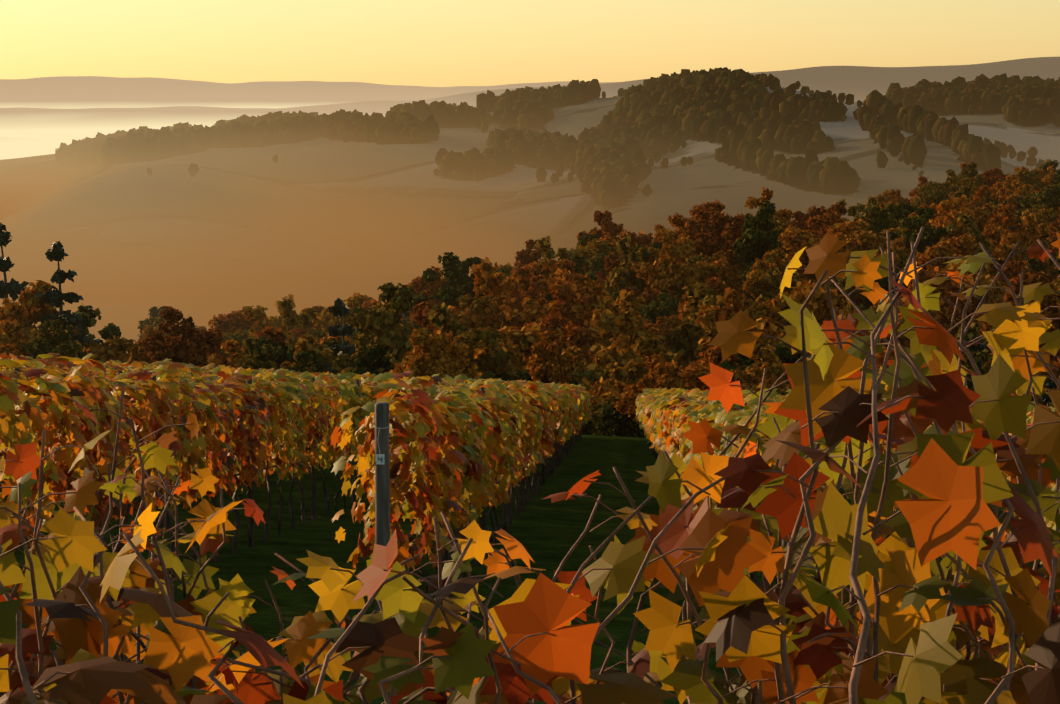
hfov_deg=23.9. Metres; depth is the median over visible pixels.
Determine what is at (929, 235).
tree
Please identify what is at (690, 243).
tree
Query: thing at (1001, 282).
tree
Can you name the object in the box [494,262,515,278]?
tree
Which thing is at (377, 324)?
tree
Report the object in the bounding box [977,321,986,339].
tree
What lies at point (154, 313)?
tree
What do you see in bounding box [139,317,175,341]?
tree
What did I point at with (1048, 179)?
tree
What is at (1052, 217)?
tree
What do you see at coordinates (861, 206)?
tree
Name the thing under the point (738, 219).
tree
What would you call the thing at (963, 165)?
tree
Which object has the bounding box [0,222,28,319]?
tree
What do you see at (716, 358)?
tree
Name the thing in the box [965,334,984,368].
tree
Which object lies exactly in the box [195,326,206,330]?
tree
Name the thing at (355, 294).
tree
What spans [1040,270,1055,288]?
tree
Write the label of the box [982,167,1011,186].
tree
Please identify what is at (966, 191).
tree
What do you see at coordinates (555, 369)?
tree
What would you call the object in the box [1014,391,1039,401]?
tree
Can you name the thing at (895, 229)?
tree
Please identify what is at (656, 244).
tree
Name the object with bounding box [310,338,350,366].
tree
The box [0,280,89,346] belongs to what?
tree
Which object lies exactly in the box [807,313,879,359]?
tree
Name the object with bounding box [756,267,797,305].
tree
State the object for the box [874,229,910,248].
tree
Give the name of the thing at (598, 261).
tree
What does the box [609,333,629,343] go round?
tree
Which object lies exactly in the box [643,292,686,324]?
tree
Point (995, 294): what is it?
tree
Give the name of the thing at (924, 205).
tree
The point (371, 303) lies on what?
tree
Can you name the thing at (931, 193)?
tree
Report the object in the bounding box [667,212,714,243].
tree
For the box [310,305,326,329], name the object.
tree
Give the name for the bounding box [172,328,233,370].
tree
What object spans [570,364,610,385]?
tree
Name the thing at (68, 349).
tree
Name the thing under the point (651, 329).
tree
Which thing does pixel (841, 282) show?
tree
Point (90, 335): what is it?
tree
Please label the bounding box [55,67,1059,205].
hill woods
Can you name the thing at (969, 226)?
tree
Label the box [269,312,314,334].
tree
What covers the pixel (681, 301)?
tree
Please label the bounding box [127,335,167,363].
tree
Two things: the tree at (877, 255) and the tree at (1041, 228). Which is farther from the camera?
the tree at (1041, 228)
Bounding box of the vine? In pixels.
[0,226,1059,703]
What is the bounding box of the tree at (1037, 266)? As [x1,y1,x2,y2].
[1011,255,1049,281]
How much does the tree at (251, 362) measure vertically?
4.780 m
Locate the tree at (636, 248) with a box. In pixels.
[631,244,648,252]
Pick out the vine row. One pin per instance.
(472, 453)
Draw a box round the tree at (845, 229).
[837,226,863,251]
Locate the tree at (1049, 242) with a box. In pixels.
[1041,234,1056,265]
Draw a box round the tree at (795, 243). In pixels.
[752,228,845,283]
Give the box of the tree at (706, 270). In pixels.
[685,260,727,292]
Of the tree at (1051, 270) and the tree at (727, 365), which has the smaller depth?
the tree at (727, 365)
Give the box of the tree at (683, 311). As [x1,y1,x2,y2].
[668,301,699,330]
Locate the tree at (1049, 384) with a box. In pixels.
[1040,376,1056,407]
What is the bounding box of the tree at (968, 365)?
[955,350,982,374]
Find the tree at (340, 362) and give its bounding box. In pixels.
[331,340,369,371]
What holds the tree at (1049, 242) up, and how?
on the terrain
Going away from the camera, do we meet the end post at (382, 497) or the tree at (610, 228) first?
the end post at (382, 497)
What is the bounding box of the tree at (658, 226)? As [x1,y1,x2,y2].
[645,224,665,249]
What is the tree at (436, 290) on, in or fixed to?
on the terrain
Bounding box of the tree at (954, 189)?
[950,186,961,198]
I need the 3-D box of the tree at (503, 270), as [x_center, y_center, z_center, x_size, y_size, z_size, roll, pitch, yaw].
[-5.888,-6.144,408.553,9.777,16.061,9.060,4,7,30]
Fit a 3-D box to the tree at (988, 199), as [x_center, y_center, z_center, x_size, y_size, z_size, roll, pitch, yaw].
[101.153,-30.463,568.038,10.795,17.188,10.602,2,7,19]
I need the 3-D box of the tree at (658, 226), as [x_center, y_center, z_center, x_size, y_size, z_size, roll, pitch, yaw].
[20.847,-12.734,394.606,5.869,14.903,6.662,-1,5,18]
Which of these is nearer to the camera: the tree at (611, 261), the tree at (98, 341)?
the tree at (98, 341)
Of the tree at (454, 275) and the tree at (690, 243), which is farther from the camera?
the tree at (690, 243)
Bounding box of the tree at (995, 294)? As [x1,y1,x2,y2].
[940,259,1006,333]
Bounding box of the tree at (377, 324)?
[348,282,418,366]
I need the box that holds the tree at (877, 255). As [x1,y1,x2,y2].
[872,252,892,277]
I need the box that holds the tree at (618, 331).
[584,299,651,365]
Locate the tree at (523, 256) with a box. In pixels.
[513,239,557,269]
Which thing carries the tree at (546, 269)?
on the terrain
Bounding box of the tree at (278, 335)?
[240,325,288,355]
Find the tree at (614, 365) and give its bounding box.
[604,362,618,373]
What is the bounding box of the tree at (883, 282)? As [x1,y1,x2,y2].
[865,265,909,305]
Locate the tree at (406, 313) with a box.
[402,303,414,324]
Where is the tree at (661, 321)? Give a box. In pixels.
[653,316,673,331]
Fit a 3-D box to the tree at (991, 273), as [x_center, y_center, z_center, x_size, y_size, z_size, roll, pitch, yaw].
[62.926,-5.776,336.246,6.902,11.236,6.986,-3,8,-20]
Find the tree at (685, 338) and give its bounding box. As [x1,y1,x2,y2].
[657,280,742,367]
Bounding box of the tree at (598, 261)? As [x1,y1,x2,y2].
[588,252,622,276]
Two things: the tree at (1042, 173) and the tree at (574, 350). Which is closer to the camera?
the tree at (574, 350)
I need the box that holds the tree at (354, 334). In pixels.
[349,326,369,339]
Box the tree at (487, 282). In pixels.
[448,257,523,329]
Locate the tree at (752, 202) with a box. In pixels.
[744,187,788,235]
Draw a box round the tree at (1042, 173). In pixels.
[1034,168,1055,179]
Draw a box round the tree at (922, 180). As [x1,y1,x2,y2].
[909,176,931,197]
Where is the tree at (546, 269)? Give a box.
[518,258,577,304]
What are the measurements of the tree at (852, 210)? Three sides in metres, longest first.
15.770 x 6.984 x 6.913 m
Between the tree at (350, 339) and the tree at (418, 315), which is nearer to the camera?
the tree at (418, 315)
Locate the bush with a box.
[592,405,645,437]
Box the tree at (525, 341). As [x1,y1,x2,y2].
[466,322,544,375]
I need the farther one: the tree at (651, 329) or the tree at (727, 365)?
the tree at (651, 329)
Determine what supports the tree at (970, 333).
on the terrain
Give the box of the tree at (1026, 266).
[1011,260,1031,273]
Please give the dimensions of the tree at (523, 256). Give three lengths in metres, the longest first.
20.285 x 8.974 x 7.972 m
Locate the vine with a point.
(900, 614)
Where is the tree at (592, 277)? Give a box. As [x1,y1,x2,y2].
[585,272,597,282]
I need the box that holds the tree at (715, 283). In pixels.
[706,277,730,295]
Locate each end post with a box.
[374,402,389,612]
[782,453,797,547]
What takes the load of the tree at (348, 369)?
on the terrain
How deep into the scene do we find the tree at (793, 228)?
361.04 m
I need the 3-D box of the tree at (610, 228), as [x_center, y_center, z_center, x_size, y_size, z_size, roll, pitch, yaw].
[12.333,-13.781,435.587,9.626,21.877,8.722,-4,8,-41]
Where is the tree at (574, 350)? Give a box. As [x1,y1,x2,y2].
[561,345,586,374]
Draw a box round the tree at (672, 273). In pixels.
[636,228,700,312]
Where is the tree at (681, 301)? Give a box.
[679,285,703,304]
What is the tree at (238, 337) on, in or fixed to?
on the terrain
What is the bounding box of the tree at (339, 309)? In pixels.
[324,298,355,374]
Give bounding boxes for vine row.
[0,353,1059,598]
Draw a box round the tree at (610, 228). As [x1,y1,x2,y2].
[577,210,623,243]
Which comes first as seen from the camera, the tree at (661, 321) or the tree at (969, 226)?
the tree at (661, 321)
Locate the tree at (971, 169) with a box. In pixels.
[956,162,984,186]
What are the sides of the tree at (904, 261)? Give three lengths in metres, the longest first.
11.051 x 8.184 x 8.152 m
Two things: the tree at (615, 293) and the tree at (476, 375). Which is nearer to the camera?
the tree at (476, 375)
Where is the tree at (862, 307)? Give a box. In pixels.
[851,304,874,312]
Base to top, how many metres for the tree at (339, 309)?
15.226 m
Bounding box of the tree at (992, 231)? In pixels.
[983,203,1029,248]
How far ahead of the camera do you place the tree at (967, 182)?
558.08 m
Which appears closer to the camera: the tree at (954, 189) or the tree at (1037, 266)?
the tree at (1037, 266)
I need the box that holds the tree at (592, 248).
[569,238,622,274]
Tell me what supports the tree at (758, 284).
on the terrain
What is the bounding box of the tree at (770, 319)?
[739,280,849,369]
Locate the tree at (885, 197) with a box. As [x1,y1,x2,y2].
[865,190,894,206]
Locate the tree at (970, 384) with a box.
[966,373,973,390]
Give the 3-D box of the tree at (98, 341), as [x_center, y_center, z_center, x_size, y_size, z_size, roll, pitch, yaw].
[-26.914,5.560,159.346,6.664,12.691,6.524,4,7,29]
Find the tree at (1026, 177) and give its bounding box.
[1013,169,1043,187]
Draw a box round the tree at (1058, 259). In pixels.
[1050,257,1059,282]
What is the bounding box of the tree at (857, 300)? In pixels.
[850,296,871,308]
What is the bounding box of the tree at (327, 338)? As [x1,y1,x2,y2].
[313,334,347,348]
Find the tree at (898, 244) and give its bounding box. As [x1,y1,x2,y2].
[890,238,917,258]
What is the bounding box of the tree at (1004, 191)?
[997,175,1027,205]
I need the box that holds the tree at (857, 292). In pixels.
[846,259,871,305]
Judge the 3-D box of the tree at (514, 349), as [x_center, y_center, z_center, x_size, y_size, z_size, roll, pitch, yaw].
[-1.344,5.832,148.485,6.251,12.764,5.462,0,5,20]
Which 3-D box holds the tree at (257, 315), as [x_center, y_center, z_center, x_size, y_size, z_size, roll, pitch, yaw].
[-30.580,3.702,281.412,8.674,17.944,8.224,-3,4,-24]
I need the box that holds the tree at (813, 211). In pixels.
[801,202,845,230]
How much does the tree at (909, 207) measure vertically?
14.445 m
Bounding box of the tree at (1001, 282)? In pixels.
[989,276,1017,293]
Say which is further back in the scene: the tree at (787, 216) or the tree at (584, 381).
the tree at (787, 216)
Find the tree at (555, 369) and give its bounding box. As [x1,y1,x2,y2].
[529,330,579,383]
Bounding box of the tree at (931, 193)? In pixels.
[910,182,949,207]
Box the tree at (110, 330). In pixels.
[72,305,121,339]
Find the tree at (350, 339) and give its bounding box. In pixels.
[345,323,403,343]
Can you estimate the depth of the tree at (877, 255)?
332.38 m
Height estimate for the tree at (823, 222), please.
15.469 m
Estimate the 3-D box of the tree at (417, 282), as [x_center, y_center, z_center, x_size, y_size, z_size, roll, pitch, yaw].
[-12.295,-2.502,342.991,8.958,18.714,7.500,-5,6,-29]
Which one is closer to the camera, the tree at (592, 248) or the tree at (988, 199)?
the tree at (592, 248)
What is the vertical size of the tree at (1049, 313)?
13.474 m
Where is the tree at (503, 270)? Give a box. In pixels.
[493,265,510,278]
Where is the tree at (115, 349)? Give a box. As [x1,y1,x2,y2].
[74,335,135,363]
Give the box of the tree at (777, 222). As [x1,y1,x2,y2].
[761,217,784,243]
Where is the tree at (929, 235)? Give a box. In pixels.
[901,207,948,252]
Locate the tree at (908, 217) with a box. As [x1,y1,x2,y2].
[899,215,915,225]
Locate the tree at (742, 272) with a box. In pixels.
[738,230,764,287]
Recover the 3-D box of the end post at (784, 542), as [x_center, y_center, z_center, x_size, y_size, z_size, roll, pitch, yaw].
[1.588,1.399,15.384,0.104,1.862,0.119,0,6,2]
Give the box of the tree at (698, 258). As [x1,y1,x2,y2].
[652,255,720,278]
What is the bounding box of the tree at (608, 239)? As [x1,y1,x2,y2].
[598,235,619,245]
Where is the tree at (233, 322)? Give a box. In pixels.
[208,309,253,335]
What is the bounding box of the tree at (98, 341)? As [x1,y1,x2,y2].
[94,338,102,345]
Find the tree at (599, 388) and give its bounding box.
[589,376,628,405]
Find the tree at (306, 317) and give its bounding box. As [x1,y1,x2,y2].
[274,294,319,344]
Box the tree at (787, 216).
[777,208,794,227]
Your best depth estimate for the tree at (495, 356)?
144.20 m
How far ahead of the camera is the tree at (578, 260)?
337.92 m
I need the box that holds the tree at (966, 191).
[954,186,980,205]
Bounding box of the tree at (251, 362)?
[235,336,277,369]
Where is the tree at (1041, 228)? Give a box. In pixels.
[1022,213,1050,271]
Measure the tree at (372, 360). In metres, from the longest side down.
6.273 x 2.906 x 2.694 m
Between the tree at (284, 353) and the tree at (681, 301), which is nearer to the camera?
the tree at (284, 353)
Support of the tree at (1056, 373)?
on the terrain
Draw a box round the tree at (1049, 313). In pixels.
[1040,310,1059,352]
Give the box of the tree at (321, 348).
[314,344,327,352]
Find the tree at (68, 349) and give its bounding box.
[21,319,80,359]
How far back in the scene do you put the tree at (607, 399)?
135.28 m
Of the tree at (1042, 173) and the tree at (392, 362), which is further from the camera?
the tree at (1042, 173)
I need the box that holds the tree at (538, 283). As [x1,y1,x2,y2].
[490,264,549,325]
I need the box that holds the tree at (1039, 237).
[1015,221,1045,241]
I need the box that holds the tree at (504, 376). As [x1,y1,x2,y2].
[479,370,532,384]
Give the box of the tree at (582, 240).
[568,233,599,254]
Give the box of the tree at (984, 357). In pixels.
[974,349,1053,406]
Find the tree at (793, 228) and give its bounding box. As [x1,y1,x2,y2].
[788,225,809,231]
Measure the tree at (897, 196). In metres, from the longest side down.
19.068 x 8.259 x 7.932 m
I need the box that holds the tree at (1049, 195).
[1016,183,1059,212]
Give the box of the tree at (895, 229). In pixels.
[880,227,901,234]
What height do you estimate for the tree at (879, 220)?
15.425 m
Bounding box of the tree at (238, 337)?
[216,329,250,357]
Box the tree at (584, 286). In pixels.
[521,268,641,338]
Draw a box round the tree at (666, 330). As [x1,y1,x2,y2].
[645,319,674,337]
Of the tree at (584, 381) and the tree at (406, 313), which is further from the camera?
the tree at (406, 313)
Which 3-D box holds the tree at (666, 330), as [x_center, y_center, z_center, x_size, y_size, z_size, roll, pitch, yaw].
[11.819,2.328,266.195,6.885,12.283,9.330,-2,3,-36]
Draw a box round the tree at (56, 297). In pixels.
[35,241,92,344]
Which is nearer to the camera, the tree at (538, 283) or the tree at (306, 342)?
the tree at (306, 342)
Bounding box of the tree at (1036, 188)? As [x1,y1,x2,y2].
[1029,187,1044,191]
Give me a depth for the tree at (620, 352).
194.93 m
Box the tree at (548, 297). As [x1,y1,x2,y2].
[544,292,556,309]
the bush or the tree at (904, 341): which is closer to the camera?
the bush
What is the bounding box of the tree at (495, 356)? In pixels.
[449,326,522,375]
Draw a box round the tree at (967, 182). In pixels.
[951,177,986,204]
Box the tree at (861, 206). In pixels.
[856,196,877,218]
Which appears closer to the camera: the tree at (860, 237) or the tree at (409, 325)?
the tree at (409, 325)
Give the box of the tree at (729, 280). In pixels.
[706,257,745,310]
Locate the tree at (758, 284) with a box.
[742,248,802,306]
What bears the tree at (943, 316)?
on the terrain
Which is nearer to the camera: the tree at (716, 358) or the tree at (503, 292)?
the tree at (716, 358)
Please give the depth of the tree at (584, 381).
153.20 m
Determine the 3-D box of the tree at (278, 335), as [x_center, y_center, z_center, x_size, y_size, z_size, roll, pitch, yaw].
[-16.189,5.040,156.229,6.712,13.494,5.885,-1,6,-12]
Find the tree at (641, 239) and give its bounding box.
[616,229,652,258]
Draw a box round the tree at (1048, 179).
[1041,172,1056,187]
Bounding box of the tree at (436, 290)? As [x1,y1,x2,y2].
[401,278,440,320]
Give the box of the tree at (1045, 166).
[1039,160,1058,172]
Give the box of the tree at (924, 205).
[917,203,942,226]
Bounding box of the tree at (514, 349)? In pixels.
[505,343,521,366]
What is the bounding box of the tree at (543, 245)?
[530,236,570,266]
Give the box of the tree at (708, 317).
[694,287,746,361]
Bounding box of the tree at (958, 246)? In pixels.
[911,234,987,274]
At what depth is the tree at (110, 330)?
148.07 m
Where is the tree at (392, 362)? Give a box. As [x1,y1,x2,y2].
[376,354,402,373]
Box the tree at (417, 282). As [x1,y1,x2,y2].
[409,266,446,308]
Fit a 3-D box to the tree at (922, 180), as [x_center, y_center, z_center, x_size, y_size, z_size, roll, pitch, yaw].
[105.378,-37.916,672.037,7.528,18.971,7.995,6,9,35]
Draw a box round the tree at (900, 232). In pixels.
[897,228,930,245]
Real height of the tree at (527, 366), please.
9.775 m
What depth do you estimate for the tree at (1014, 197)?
553.27 m
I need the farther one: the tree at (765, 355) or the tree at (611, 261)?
the tree at (611, 261)
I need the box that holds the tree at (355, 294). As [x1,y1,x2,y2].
[352,293,377,301]
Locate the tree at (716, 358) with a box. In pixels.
[691,348,738,368]
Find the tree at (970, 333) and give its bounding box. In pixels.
[954,322,991,374]
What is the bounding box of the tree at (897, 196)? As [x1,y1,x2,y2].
[879,189,908,207]
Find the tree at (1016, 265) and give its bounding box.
[991,260,1028,284]
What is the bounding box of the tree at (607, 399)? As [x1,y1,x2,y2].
[585,392,638,434]
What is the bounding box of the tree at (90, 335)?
[86,333,95,342]
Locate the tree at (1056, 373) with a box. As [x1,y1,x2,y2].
[1029,358,1059,392]
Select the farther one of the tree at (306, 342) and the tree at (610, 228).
the tree at (610, 228)
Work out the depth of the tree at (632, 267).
337.79 m
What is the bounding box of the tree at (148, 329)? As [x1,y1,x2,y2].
[142,324,165,338]
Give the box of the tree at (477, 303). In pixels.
[440,295,500,349]
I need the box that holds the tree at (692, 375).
[679,365,732,390]
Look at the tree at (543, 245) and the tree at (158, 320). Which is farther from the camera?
the tree at (543, 245)
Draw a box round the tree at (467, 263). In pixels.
[442,257,481,291]
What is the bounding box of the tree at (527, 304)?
[509,297,538,326]
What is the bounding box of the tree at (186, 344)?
[140,306,205,363]
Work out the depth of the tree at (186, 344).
107.44 m
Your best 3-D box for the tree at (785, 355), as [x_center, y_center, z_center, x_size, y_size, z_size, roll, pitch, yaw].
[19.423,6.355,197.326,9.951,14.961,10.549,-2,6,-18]
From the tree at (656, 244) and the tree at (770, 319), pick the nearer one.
the tree at (770, 319)
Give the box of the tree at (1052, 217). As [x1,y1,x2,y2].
[1017,203,1059,222]
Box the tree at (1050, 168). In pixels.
[1047,165,1055,172]
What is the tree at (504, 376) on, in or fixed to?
on the terrain
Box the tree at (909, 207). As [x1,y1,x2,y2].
[898,202,917,212]
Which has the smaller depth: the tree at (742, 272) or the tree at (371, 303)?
the tree at (371, 303)
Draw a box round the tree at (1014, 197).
[1004,179,1032,214]
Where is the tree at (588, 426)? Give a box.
[562,376,594,434]
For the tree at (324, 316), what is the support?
on the terrain
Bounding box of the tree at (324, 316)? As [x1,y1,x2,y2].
[312,294,370,331]
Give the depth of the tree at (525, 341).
148.86 m
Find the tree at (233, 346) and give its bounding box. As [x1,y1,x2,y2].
[202,339,246,371]
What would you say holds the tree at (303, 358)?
on the terrain
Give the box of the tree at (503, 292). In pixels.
[488,290,513,300]
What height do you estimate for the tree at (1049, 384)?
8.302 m
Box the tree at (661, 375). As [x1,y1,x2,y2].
[614,353,685,420]
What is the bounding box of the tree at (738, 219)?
[720,213,745,263]
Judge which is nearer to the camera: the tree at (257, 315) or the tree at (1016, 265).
the tree at (257, 315)
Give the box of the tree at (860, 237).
[827,218,891,261]
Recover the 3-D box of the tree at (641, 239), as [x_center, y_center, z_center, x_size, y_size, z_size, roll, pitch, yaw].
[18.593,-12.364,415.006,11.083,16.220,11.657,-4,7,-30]
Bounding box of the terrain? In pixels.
[0,57,1059,703]
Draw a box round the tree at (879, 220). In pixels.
[852,201,902,234]
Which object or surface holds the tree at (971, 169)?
on the terrain
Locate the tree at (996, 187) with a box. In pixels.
[987,181,1009,204]
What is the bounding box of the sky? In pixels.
[0,0,1059,86]
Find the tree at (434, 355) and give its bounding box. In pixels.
[389,328,477,377]
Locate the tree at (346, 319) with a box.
[326,307,354,338]
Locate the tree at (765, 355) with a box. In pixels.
[730,343,791,398]
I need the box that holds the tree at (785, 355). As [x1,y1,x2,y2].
[736,342,801,383]
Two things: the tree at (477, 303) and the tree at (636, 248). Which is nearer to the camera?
the tree at (477, 303)
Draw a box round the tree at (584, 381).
[577,377,594,391]
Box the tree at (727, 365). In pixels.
[719,352,761,384]
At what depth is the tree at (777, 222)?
358.08 m
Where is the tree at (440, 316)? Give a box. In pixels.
[402,302,478,361]
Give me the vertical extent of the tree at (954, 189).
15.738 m
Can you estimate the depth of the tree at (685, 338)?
224.95 m
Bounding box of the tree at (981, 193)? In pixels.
[971,185,1003,219]
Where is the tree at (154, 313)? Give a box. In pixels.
[138,306,167,340]
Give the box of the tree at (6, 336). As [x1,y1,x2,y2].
[0,319,33,356]
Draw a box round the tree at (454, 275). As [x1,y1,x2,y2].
[407,252,488,328]
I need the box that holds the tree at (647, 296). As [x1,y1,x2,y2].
[619,285,664,316]
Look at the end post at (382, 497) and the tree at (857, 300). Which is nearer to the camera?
the end post at (382, 497)
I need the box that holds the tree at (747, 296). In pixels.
[742,263,753,303]
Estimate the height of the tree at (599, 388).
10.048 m
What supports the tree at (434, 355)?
on the terrain
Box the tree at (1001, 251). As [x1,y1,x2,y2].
[986,232,1039,272]
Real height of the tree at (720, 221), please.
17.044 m
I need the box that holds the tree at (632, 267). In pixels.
[608,265,653,292]
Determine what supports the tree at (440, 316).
on the terrain
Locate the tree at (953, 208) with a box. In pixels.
[929,194,990,242]
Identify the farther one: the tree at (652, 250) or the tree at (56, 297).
the tree at (652, 250)
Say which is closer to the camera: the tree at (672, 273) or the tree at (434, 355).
the tree at (434, 355)
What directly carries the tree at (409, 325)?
on the terrain
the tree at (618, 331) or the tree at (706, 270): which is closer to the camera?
the tree at (618, 331)
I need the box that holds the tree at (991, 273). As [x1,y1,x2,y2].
[987,270,1011,278]
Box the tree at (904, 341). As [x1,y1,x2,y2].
[880,324,909,348]
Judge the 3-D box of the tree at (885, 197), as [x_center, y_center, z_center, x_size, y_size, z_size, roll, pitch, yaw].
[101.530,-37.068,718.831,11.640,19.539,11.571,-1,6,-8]
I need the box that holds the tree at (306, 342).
[280,332,333,372]
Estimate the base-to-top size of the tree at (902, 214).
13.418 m
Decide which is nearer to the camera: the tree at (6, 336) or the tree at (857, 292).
the tree at (6, 336)
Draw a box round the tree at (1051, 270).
[1045,260,1059,282]
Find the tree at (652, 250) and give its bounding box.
[632,247,691,287]
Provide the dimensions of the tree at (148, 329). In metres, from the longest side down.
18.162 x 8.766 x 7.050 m
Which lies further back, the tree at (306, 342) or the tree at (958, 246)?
the tree at (958, 246)
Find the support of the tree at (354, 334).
on the terrain
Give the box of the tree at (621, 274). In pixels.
[603,236,651,295]
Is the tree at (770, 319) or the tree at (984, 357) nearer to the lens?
the tree at (984, 357)
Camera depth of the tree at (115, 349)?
128.67 m
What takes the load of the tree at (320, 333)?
on the terrain
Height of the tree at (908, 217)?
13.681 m
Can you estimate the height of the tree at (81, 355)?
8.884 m
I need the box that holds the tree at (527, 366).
[514,358,530,375]
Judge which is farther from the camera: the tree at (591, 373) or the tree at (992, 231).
the tree at (992, 231)
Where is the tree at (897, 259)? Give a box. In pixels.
[891,253,901,264]
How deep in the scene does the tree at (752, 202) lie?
393.58 m
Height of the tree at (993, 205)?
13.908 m
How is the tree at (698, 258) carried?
on the terrain
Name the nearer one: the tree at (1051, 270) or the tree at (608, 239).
the tree at (1051, 270)
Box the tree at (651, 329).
[638,315,658,337]
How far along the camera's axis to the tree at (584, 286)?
227.96 m
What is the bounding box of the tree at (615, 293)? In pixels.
[610,289,644,316]
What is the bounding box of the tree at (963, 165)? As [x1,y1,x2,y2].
[954,162,975,180]
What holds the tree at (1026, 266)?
on the terrain
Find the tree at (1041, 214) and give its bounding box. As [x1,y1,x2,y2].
[1019,208,1052,234]
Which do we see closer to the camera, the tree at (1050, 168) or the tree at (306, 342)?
the tree at (306, 342)
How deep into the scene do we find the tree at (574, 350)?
202.86 m
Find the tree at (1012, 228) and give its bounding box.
[1008,203,1022,230]
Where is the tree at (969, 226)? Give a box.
[933,213,991,254]
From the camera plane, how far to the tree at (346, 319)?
308.52 m
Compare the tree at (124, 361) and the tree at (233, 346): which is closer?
the tree at (233, 346)
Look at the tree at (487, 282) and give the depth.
231.99 m
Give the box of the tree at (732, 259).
[720,222,746,272]
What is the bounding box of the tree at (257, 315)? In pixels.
[230,305,281,342]
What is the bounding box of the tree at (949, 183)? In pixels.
[938,169,959,194]
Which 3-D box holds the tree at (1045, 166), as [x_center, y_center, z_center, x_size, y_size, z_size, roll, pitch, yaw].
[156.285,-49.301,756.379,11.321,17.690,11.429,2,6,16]
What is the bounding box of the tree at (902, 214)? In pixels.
[891,208,911,220]
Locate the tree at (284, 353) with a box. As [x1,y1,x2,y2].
[245,334,311,369]
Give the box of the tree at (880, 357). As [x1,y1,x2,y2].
[868,345,895,388]
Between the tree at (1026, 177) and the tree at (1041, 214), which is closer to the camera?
the tree at (1041, 214)
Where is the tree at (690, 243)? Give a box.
[672,235,695,257]
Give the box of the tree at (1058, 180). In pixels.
[1052,177,1059,184]
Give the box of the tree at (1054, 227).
[1047,207,1059,256]
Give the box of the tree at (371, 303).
[361,299,405,319]
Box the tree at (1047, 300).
[978,271,1059,363]
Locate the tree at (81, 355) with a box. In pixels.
[36,325,100,361]
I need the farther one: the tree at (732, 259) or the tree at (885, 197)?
the tree at (885, 197)
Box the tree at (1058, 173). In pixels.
[1054,169,1059,181]
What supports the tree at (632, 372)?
on the terrain
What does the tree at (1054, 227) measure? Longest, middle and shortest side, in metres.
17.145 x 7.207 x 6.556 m
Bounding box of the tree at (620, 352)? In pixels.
[587,290,671,370]
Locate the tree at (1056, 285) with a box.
[1053,277,1059,289]
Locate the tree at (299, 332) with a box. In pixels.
[289,327,309,338]
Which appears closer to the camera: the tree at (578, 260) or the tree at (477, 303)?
the tree at (477, 303)
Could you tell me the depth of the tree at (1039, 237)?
425.04 m
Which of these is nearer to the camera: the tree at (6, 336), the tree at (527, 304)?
the tree at (6, 336)
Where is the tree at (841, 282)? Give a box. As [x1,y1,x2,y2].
[821,276,858,310]
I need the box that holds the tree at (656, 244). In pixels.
[649,235,680,249]
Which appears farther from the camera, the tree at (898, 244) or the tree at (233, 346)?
the tree at (898, 244)
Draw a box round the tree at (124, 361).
[118,355,135,363]
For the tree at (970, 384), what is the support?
on the terrain
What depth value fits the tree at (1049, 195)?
493.93 m
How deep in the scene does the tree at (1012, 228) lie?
443.14 m
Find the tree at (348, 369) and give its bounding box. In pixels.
[342,367,365,372]
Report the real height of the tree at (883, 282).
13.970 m
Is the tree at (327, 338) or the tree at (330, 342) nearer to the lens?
the tree at (330, 342)
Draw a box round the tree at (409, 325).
[398,318,419,336]
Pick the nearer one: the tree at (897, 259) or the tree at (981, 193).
the tree at (897, 259)
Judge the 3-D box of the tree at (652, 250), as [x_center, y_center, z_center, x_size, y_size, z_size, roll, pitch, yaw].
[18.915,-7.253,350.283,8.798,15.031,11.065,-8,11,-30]
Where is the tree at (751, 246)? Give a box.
[733,201,785,298]
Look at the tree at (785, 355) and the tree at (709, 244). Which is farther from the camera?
the tree at (709, 244)
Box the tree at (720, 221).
[675,200,737,241]
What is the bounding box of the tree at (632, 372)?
[609,335,682,400]
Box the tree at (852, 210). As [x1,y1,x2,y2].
[834,199,857,221]
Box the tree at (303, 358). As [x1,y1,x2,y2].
[286,350,336,374]
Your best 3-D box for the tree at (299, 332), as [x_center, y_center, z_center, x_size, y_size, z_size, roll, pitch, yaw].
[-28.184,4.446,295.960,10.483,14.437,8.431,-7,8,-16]
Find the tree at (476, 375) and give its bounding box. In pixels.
[467,368,481,379]
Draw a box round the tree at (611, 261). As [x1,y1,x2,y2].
[596,252,629,283]
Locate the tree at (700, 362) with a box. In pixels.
[689,346,739,368]
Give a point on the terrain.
(308, 223)
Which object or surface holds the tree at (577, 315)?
on the terrain
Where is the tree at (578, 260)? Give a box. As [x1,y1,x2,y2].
[570,253,598,283]
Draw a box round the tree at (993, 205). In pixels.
[985,201,1000,212]
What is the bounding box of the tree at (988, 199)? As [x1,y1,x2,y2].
[961,183,1000,204]
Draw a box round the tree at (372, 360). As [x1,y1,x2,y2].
[350,344,394,375]
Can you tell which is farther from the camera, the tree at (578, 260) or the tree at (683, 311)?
the tree at (578, 260)
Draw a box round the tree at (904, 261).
[891,249,908,267]
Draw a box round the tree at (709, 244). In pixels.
[681,209,727,256]
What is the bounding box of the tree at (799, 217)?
[791,211,805,228]
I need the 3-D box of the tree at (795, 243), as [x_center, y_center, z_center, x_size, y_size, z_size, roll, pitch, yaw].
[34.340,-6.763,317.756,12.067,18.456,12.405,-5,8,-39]
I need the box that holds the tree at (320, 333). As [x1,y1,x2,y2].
[314,329,328,344]
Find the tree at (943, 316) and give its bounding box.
[894,265,978,338]
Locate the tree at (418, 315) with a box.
[409,300,470,343]
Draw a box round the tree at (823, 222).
[806,211,845,240]
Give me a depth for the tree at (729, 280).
342.02 m
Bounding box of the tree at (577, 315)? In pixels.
[520,280,606,360]
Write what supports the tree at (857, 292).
on the terrain
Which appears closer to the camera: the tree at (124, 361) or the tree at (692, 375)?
the tree at (692, 375)

